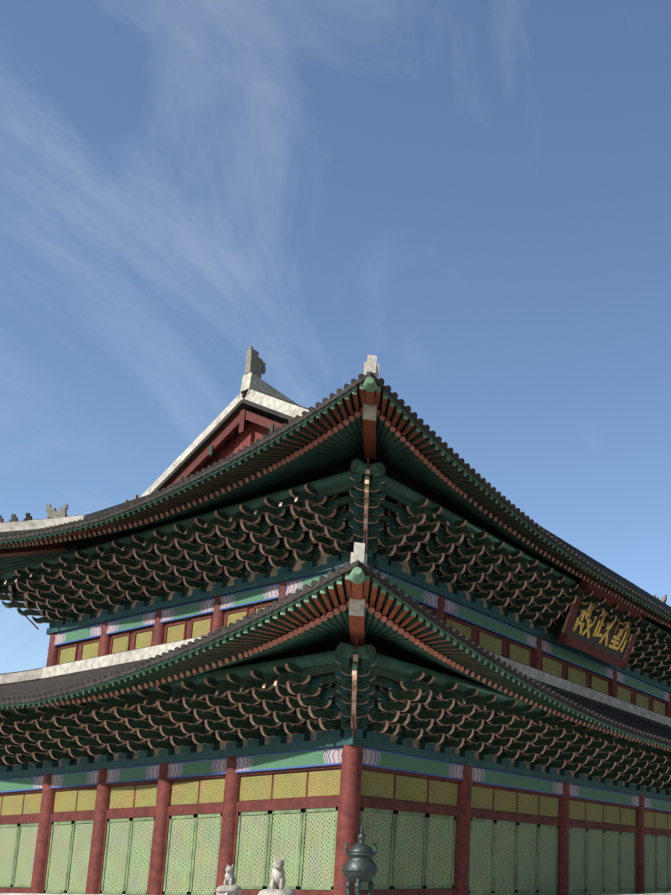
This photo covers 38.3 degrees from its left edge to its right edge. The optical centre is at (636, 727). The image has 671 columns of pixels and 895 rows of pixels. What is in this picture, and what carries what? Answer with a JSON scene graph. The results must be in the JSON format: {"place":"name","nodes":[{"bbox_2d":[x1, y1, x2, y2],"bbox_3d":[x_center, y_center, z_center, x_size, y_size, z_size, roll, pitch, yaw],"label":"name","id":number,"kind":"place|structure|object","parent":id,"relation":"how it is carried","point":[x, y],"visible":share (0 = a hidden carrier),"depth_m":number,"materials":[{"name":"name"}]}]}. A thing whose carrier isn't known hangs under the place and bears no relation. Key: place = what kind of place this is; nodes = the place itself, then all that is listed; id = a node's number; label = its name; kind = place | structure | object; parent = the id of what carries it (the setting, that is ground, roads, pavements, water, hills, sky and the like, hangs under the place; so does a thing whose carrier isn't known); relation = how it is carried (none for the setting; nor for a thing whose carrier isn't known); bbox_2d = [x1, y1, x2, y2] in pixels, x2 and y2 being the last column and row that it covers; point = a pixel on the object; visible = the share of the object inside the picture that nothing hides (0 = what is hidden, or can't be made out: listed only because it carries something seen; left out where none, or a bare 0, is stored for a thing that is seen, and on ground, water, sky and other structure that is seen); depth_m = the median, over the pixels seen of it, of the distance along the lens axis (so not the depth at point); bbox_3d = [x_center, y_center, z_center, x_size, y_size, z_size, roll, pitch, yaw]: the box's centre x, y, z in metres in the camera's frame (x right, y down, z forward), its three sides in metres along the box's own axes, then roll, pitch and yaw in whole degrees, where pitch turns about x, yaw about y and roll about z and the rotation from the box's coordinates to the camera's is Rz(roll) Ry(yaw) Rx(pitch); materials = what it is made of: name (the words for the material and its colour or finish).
{"place":"outdoors","nodes":[
{"label":"outdoors","id":0,"kind":"place"},
{"bbox_2d":[0,0,670,673],"label":"sky","id":1,"kind":"structure","parent":0,"point":[471,198],"materials":[{"name":"blue"}]},
{"label":"ground","id":2,"kind":"structure","parent":0,"visible":0},
{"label":"stone terrace","id":3,"kind":"structure","parent":2,"relation":"on","visible":0},
{"bbox_2d":[0,765,670,894],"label":"door frames","id":4,"kind":"structure","parent":3,"relation":"on","point":[394,807],"depth_m":30.49,"materials":[{"name":"wood"}]},
{"bbox_2d":[0,769,670,891],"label":"lattice","id":5,"kind":"object","parent":4,"relation":"attached to","point":[318,850],"visible":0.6,"depth_m":30.59,"materials":[{"name":"wood"}]},
{"bbox_2d":[0,736,670,811],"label":"painted beams","id":6,"kind":"structure","parent":4,"relation":"on","point":[328,752],"depth_m":30.57,"materials":[{"name":"wood"}]},
{"bbox_2d":[0,756,16,771],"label":"bracket","id":7,"kind":"object","parent":6,"relation":"on","point":[4,767],"visible":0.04,"depth_m":35.15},
{"bbox_2d":[0,737,31,770],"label":"bracket","id":8,"kind":"object","parent":6,"relation":"on","point":[18,766],"depth_m":34.50,"materials":[{"name":"wood"}]},
{"bbox_2d":[0,716,46,769],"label":"bracket","id":9,"kind":"object","parent":6,"relation":"on","point":[32,762],"visible":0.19,"depth_m":33.76,"materials":[{"name":"wood"}]},
{"bbox_2d":[0,710,63,767],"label":"bracket","id":10,"kind":"object","parent":6,"relation":"on","point":[49,760],"visible":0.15,"depth_m":33.07,"materials":[{"name":"wood"}]},
{"bbox_2d":[1,708,80,765],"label":"bracket","id":11,"kind":"object","parent":6,"relation":"on","point":[66,757],"visible":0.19,"depth_m":32.39,"materials":[{"name":"wood"}]},
{"bbox_2d":[22,706,99,763],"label":"bracket","id":12,"kind":"object","parent":6,"relation":"on","point":[86,756],"visible":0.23,"depth_m":31.90,"materials":[{"name":"wood"}]},
{"bbox_2d":[40,705,118,761],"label":"bracket","id":13,"kind":"object","parent":6,"relation":"on","point":[104,753],"visible":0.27,"depth_m":31.38,"materials":[{"name":"wood"}]},
{"bbox_2d":[61,703,137,759],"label":"bracket","id":14,"kind":"object","parent":6,"relation":"on","point":[124,751],"visible":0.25,"depth_m":30.88,"materials":[{"name":"wood"}]},
{"bbox_2d":[79,695,158,757],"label":"bracket","id":15,"kind":"object","parent":6,"relation":"on","point":[143,749],"visible":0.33,"depth_m":30.29,"materials":[{"name":"wood"}]},
{"bbox_2d":[100,692,180,755],"bbox_3d":[-16.861,-0.122,29.826,1.146,1.994,2.782,-5,-11,28],"label":"bracket","id":16,"kind":"object","parent":6,"relation":"on","point":[165,745],"visible":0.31,"depth_m":29.76,"materials":[{"name":"wood"}]},
{"bbox_2d":[124,689,202,753],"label":"bracket","id":17,"kind":"object","parent":6,"relation":"on","point":[189,745],"visible":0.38,"depth_m":29.23,"materials":[{"name":"wood"}]},
{"bbox_2d":[143,684,224,751],"bbox_3d":[-14.801,-0.316,28.719,1.158,1.999,2.842,-5,-11,28],"label":"bracket","id":18,"kind":"object","parent":6,"relation":"on","point":[210,740],"visible":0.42,"depth_m":28.62,"materials":[{"name":"wood"}]},
{"bbox_2d":[169,680,247,748],"bbox_3d":[-13.750,-0.395,28.202,1.106,1.978,2.763,-5,-11,28],"label":"bracket","id":19,"kind":"object","parent":6,"relation":"on","point":[221,725],"visible":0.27,"depth_m":28.10,"materials":[{"name":"wood"}]},
{"bbox_2d":[193,677,270,746],"bbox_3d":[-12.815,-0.475,27.736,1.138,1.977,2.707,-5,-11,28],"label":"bracket","id":20,"kind":"object","parent":6,"relation":"on","point":[253,735],"visible":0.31,"depth_m":27.66,"materials":[{"name":"wood"}]},
{"bbox_2d":[215,673,292,744],"bbox_3d":[-11.893,-0.564,27.246,1.081,1.985,2.724,-5,-11,28],"label":"bracket","id":21,"kind":"object","parent":6,"relation":"on","point":[280,735],"visible":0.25,"depth_m":27.17,"materials":[{"name":"wood"}]},
{"bbox_2d":[239,670,316,741],"bbox_3d":[-10.962,-0.643,26.770,1.060,1.980,2.697,-5,-11,28],"label":"bracket","id":22,"kind":"object","parent":6,"relation":"on","point":[300,730],"visible":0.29,"depth_m":26.71,"materials":[{"name":"wood"}]},
{"bbox_2d":[262,665,329,739],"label":"bracket","id":23,"kind":"object","parent":6,"relation":"on","point":[284,692],"visible":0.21,"depth_m":26.03,"materials":[{"name":"wood"}]},
{"bbox_2d":[273,662,349,738],"bbox_3d":[-9.614,-0.784,26.026,1.120,2.005,2.780,-5,-11,28],"label":"bracket","id":24,"kind":"object","parent":6,"relation":"on","point":[311,689],"visible":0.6,"depth_m":25.96,"materials":[{"name":"wood"}]},
{"bbox_2d":[0,643,670,792],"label":"bracket beams","id":25,"kind":"structure","parent":6,"relation":"on","point":[383,666],"depth_m":27.03,"materials":[{"name":"wood"}]},
{"bbox_2d":[5,457,368,736],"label":"corner stays","id":26,"kind":"object","parent":25,"relation":"on","point":[353,721],"visible":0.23,"depth_m":27.34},
{"bbox_2d":[0,567,670,751],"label":"rafters","id":27,"kind":"object","parent":25,"relation":"on","point":[299,626],"visible":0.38,"depth_m":25.56,"materials":[{"name":"paint"}]},
{"bbox_2d":[0,560,669,745],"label":"roof","id":28,"kind":"structure","parent":27,"relation":"on","point":[362,566],"depth_m":23.76,"materials":[{"name":"tile"}]},
{"bbox_2d":[0,561,670,745],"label":"roof tiles","id":29,"kind":"object","parent":28,"relation":"on","point":[34,690],"visible":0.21,"depth_m":28.41,"materials":[{"name":"tile"}]},
{"bbox_2d":[57,600,665,715],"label":"wall frames","id":30,"kind":"structure","parent":28,"relation":"attached to","point":[332,646],"depth_m":34.27,"materials":[{"name":"wood"}]},
{"bbox_2d":[59,605,664,715],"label":"windows","id":31,"kind":"structure","parent":30,"relation":"attached to","point":[486,642],"depth_m":36.54,"materials":[{"name":"wood"}]},
{"bbox_2d":[335,653,376,737],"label":"corner bracket","id":32,"kind":"object","parent":25,"relation":"attached to","point":[354,684],"visible":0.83,"depth_m":25.50,"materials":[{"name":"wood"}]},
{"bbox_2d":[358,671,432,740],"bbox_3d":[-7.341,-0.666,26.710,2.780,2.005,1.120,-5,-11,28],"label":"bracket","id":33,"kind":"object","parent":6,"relation":"on","point":[388,704],"visible":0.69,"depth_m":26.60,"materials":[{"name":"wood"}]},
{"bbox_2d":[377,675,441,742],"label":"bracket","id":34,"kind":"object","parent":6,"relation":"on","point":[400,720],"visible":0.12,"depth_m":27.02,"materials":[{"name":"wood"}]},
{"bbox_2d":[392,682,465,746],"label":"bracket","id":35,"kind":"object","parent":6,"relation":"on","point":[426,712],"visible":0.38,"depth_m":27.98,"materials":[{"name":"wood"}]},
{"bbox_2d":[415,688,485,750],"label":"bracket","id":36,"kind":"object","parent":6,"relation":"on","point":[429,737],"visible":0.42,"depth_m":28.90,"materials":[{"name":"wood"}]},
{"bbox_2d":[436,694,503,754],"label":"bracket","id":37,"kind":"object","parent":6,"relation":"on","point":[448,743],"visible":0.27,"depth_m":29.81,"materials":[{"name":"wood"}]},
{"bbox_2d":[456,699,524,758],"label":"bracket","id":38,"kind":"object","parent":6,"relation":"on","point":[468,747],"visible":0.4,"depth_m":30.69,"materials":[{"name":"wood"}]},
{"bbox_2d":[476,705,541,761],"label":"bracket","id":39,"kind":"object","parent":6,"relation":"on","point":[484,753],"visible":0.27,"depth_m":31.64,"materials":[{"name":"wood"}]},
{"bbox_2d":[493,710,557,765],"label":"bracket","id":40,"kind":"object","parent":6,"relation":"on","point":[506,753],"visible":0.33,"depth_m":32.60,"materials":[{"name":"wood"}]},
{"bbox_2d":[511,714,574,768],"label":"bracket","id":41,"kind":"object","parent":6,"relation":"on","point":[522,759],"visible":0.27,"depth_m":33.50,"materials":[{"name":"wood"}]},
{"bbox_2d":[528,721,586,771],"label":"bracket","id":42,"kind":"object","parent":6,"relation":"on","point":[537,763],"visible":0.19,"depth_m":34.47,"materials":[{"name":"wood"}]},
{"bbox_2d":[542,726,600,773],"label":"bracket","id":43,"kind":"object","parent":6,"relation":"on","point":[552,766],"visible":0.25,"depth_m":35.43,"materials":[{"name":"wood"}]},
{"bbox_2d":[557,731,614,776],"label":"bracket","id":44,"kind":"object","parent":6,"relation":"on","point":[567,769],"visible":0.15,"depth_m":36.35,"materials":[{"name":"wood"}]},
{"bbox_2d":[571,735,626,779],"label":"bracket","id":45,"kind":"object","parent":6,"relation":"on","point":[581,772],"visible":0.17,"depth_m":37.35,"materials":[{"name":"wood"}]},
{"bbox_2d":[585,739,640,781],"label":"bracket","id":46,"kind":"object","parent":6,"relation":"on","point":[595,773],"visible":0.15,"depth_m":38.31,"materials":[{"name":"wood"}]},
{"bbox_2d":[598,742,652,784],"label":"bracket","id":47,"kind":"object","parent":6,"relation":"on","point":[607,777],"visible":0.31,"depth_m":39.30,"materials":[{"name":"wood"}]},
{"bbox_2d":[610,744,664,786],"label":"bracket","id":48,"kind":"object","parent":6,"relation":"on","point":[619,780],"visible":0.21,"depth_m":40.26,"materials":[{"name":"wood"}]},
{"bbox_2d":[622,749,670,788],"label":"bracket","id":49,"kind":"object","parent":6,"relation":"on","point":[651,767],"visible":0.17,"depth_m":41.27,"materials":[{"name":"wood"}]},
{"bbox_2d":[633,752,670,790],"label":"bracket","id":50,"kind":"object","parent":6,"relation":"on","point":[642,785],"visible":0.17,"depth_m":42.32,"materials":[{"name":"wood"}]},
{"bbox_2d":[644,766,670,792],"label":"bracket","id":51,"kind":"object","parent":6,"relation":"on","point":[652,787],"visible":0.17,"depth_m":43.33,"materials":[{"name":"wood"}]},
{"bbox_2d":[654,769,670,794],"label":"bracket","id":52,"kind":"object","parent":6,"relation":"on","point":[662,789],"visible":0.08,"depth_m":44.33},
{"bbox_2d":[663,784,670,795],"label":"bracket","id":53,"kind":"object","parent":6,"relation":"on","point":[668,792],"visible":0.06,"depth_m":45.24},
{"bbox_2d":[0,857,670,894],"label":"stone balustrade","id":54,"kind":"object","parent":3,"relation":"on","point":[277,884],"visible":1,"depth_m":16.05,"materials":[{"name":"stone"}]},
{"bbox_2d":[30,745,644,894],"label":"columns","id":55,"kind":"structure","parent":3,"relation":"on","point":[349,800],"depth_m":30.23,"materials":[{"name":"wood"}]},
{"bbox_2d":[342,826,377,894],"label":"incense burner","id":56,"kind":"object","parent":3,"relation":"on","point":[359,868],"visible":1,"depth_m":23.22,"materials":[{"name":"metal"}]},
{"bbox_2d":[76,449,670,687],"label":"rafters","id":57,"kind":"object","parent":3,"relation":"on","point":[395,473],"depth_m":34.86,"materials":[{"name":"black"}]},
{"bbox_2d":[166,409,281,487],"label":"gables","id":58,"kind":"object","parent":57,"relation":"on","point":[242,428],"visible":0.15,"depth_m":37.22,"materials":[{"name":"wood"}]},
{"bbox_2d":[46,564,670,717],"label":"columns","id":59,"kind":"structure","parent":57,"relation":"on","point":[159,630],"depth_m":34.38,"materials":[{"name":"wood"}]},
{"bbox_2d":[46,556,670,701],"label":"painted beams","id":60,"kind":"structure","parent":59,"relation":"on","point":[265,590],"depth_m":34.45,"materials":[{"name":"wood"}]},
{"bbox_2d":[4,569,71,625],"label":"bracket","id":61,"kind":"object","parent":60,"relation":"on","point":[37,599],"visible":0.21,"depth_m":36.80,"materials":[{"name":"wood"}]},
{"bbox_2d":[15,567,83,623],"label":"bracket","id":62,"kind":"object","parent":60,"relation":"on","point":[73,616],"visible":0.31,"depth_m":36.60,"materials":[{"name":"wood"}]},
{"bbox_2d":[30,562,98,619],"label":"bracket","id":63,"kind":"object","parent":60,"relation":"on","point":[89,611],"visible":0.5,"depth_m":35.97,"materials":[{"name":"wood"}]},
{"bbox_2d":[48,556,118,615],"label":"bracket","id":64,"kind":"object","parent":60,"relation":"on","point":[106,607],"visible":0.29,"depth_m":35.40,"materials":[{"name":"wood"}]},
{"bbox_2d":[64,551,133,611],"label":"bracket","id":65,"kind":"object","parent":60,"relation":"on","point":[102,579],"visible":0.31,"depth_m":34.84,"materials":[{"name":"wood"}]},
{"bbox_2d":[86,546,151,607],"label":"bracket","id":66,"kind":"object","parent":60,"relation":"on","point":[141,597],"visible":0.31,"depth_m":34.38,"materials":[{"name":"wood"}]},
{"bbox_2d":[101,540,171,603],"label":"bracket","id":67,"kind":"object","parent":60,"relation":"on","point":[151,582],"visible":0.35,"depth_m":33.77,"materials":[{"name":"wood"}]},
{"bbox_2d":[121,535,189,599],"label":"bracket","id":68,"kind":"object","parent":60,"relation":"on","point":[166,572],"visible":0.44,"depth_m":33.26,"materials":[{"name":"wood"}]},
{"bbox_2d":[143,530,210,594],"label":"bracket","id":69,"kind":"object","parent":60,"relation":"on","point":[199,583],"visible":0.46,"depth_m":32.75,"materials":[{"name":"wood"}]},
{"bbox_2d":[164,524,230,589],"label":"bracket","id":70,"kind":"object","parent":60,"relation":"on","point":[219,577],"visible":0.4,"depth_m":32.20,"materials":[{"name":"wood"}]},
{"bbox_2d":[184,518,253,584],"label":"bracket","id":71,"kind":"object","parent":60,"relation":"on","point":[238,569],"visible":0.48,"depth_m":31.68,"materials":[{"name":"wood"}]},
{"bbox_2d":[204,510,275,580],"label":"bracket","id":72,"kind":"object","parent":60,"relation":"on","point":[239,540],"visible":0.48,"depth_m":31.11,"materials":[{"name":"wood"}]},
{"bbox_2d":[229,504,295,574],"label":"bracket","id":73,"kind":"object","parent":60,"relation":"on","point":[260,535],"visible":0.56,"depth_m":30.63,"materials":[{"name":"wood"}]},
{"bbox_2d":[254,497,321,568],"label":"bracket","id":74,"kind":"object","parent":60,"relation":"on","point":[285,529],"visible":0.54,"depth_m":30.06,"materials":[{"name":"wood"}]},
{"bbox_2d":[279,489,345,563],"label":"bracket","id":75,"kind":"object","parent":60,"relation":"on","point":[298,509],"visible":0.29,"depth_m":29.32,"materials":[{"name":"wood"}]},
{"bbox_2d":[294,484,356,559],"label":"bracket","id":76,"kind":"object","parent":60,"relation":"on","point":[325,511],"visible":0.62,"depth_m":29.04,"materials":[{"name":"wood"}]},
{"bbox_2d":[0,459,670,677],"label":"bracket beams","id":77,"kind":"structure","parent":60,"relation":"on","point":[340,485],"depth_m":30.68,"materials":[{"name":"wood"}]},
{"bbox_2d":[0,583,57,627],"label":"corner bracket","id":78,"kind":"object","parent":77,"relation":"attached to","point":[29,606],"visible":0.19,"depth_m":37.72,"materials":[{"name":"wood"}]},
{"bbox_2d":[0,371,670,617],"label":"roof","id":79,"kind":"structure","parent":77,"relation":"on","point":[363,379],"depth_m":28.50,"materials":[{"name":"tile"}]},
{"bbox_2d":[0,346,670,728],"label":"ridges","id":80,"kind":"object","parent":79,"relation":"on","point":[258,392],"visible":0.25,"depth_m":37.20,"materials":[{"name":"paint"}]},
{"bbox_2d":[0,376,670,628],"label":"rafters","id":81,"kind":"object","parent":79,"relation":"attached to","point":[294,455],"visible":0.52,"depth_m":30.15,"materials":[{"name":"paint"}]},
{"bbox_2d":[0,374,670,615],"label":"roof tiles","id":82,"kind":"object","parent":79,"relation":"on","point":[273,434],"visible":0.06,"depth_m":29.33,"materials":[{"name":"tile"}]},
{"bbox_2d":[349,469,385,557],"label":"corner bracket","id":83,"kind":"object","parent":77,"relation":"attached to","point":[358,503],"visible":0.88,"depth_m":28.59,"materials":[{"name":"wood"}]},
{"bbox_2d":[558,579,645,669],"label":"name plaque","id":84,"kind":"object","parent":77,"relation":"attached to","point":[584,635],"visible":0.77,"depth_m":40.61,"materials":[{"name":"black"}]},
{"bbox_2d":[369,498,435,564],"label":"bracket","id":85,"kind":"object","parent":60,"relation":"on","point":[393,536],"visible":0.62,"depth_m":29.71,"materials":[{"name":"wood"}]},
{"bbox_2d":[384,506,448,570],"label":"bracket","id":86,"kind":"object","parent":60,"relation":"on","point":[421,534],"visible":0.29,"depth_m":30.33,"materials":[{"name":"wood"}]},
{"bbox_2d":[407,517,473,580],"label":"bracket","id":87,"kind":"object","parent":60,"relation":"on","point":[442,544],"visible":0.65,"depth_m":31.42,"materials":[{"name":"wood"}]},
{"bbox_2d":[432,531,493,590],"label":"bracket","id":88,"kind":"object","parent":60,"relation":"on","point":[453,565],"visible":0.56,"depth_m":32.52,"materials":[{"name":"wood"}]},
{"bbox_2d":[450,541,510,598],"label":"bracket","id":89,"kind":"object","parent":60,"relation":"on","point":[480,566],"visible":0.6,"depth_m":33.45,"materials":[{"name":"wood"}]},
{"bbox_2d":[468,548,529,606],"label":"bracket","id":90,"kind":"object","parent":60,"relation":"on","point":[499,573],"visible":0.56,"depth_m":34.38,"materials":[{"name":"wood"}]},
{"bbox_2d":[485,559,544,613],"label":"bracket","id":91,"kind":"object","parent":60,"relation":"on","point":[515,583],"visible":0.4,"depth_m":35.30,"materials":[{"name":"wood"}]},
{"bbox_2d":[501,567,559,620],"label":"bracket","id":92,"kind":"object","parent":60,"relation":"on","point":[527,594],"visible":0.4,"depth_m":36.24,"materials":[{"name":"wood"}]},
{"bbox_2d":[517,575,570,626],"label":"bracket","id":93,"kind":"object","parent":60,"relation":"on","point":[548,594],"visible":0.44,"depth_m":37.22,"materials":[{"name":"wood"}]},
{"bbox_2d":[532,583,584,632],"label":"bracket","id":94,"kind":"object","parent":60,"relation":"on","point":[539,623],"visible":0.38,"depth_m":38.14,"materials":[{"name":"wood"}]},
{"bbox_2d":[546,590,599,638],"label":"bracket","id":95,"kind":"object","parent":60,"relation":"on","point":[554,629],"visible":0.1,"depth_m":39.16,"materials":[{"name":"wood"}]},
{"bbox_2d":[560,597,612,627],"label":"bracket","id":96,"kind":"object","parent":60,"relation":"on","point":[601,606],"visible":0.08,"depth_m":39.83,"materials":[{"name":"wood"}]},
{"bbox_2d":[602,604,624,630],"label":"bracket","id":97,"kind":"object","parent":60,"relation":"on","point":[615,613],"visible":0.1,"depth_m":40.80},
{"bbox_2d":[615,610,636,635],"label":"bracket","id":98,"kind":"object","parent":60,"relation":"on","point":[627,620],"visible":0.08,"depth_m":41.77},
{"bbox_2d":[627,616,647,641],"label":"bracket","id":99,"kind":"object","parent":60,"relation":"on","point":[639,625],"depth_m":42.75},
{"bbox_2d":[631,623,656,652],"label":"bracket","id":100,"kind":"object","parent":60,"relation":"on","point":[640,637],"visible":0.1,"depth_m":43.80,"materials":[{"name":"wood"}]},
{"bbox_2d":[626,628,664,669],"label":"bracket","id":101,"kind":"object","parent":60,"relation":"on","point":[641,648],"visible":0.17,"depth_m":44.91,"materials":[{"name":"wood"}]},
{"bbox_2d":[629,633,670,673],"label":"bracket","id":102,"kind":"object","parent":60,"relation":"on","point":[636,666],"visible":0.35,"depth_m":45.92,"materials":[{"name":"wood"}]},
{"bbox_2d":[638,640,670,677],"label":"bracket","id":103,"kind":"object","parent":60,"relation":"on","point":[654,664],"visible":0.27,"depth_m":46.93,"materials":[{"name":"wood"}]},
{"bbox_2d":[648,650,670,681],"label":"bracket","id":104,"kind":"object","parent":60,"relation":"on","point":[653,675],"visible":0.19,"depth_m":47.92,"materials":[{"name":"wood"}]},
{"bbox_2d":[656,660,670,685],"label":"bracket","id":105,"kind":"object","parent":60,"relation":"on","point":[663,679],"visible":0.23,"depth_m":48.95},
{"bbox_2d":[665,675,670,687],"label":"bracket","id":106,"kind":"object","parent":60,"relation":"on","point":[668,683],"visible":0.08,"depth_m":49.89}
]}

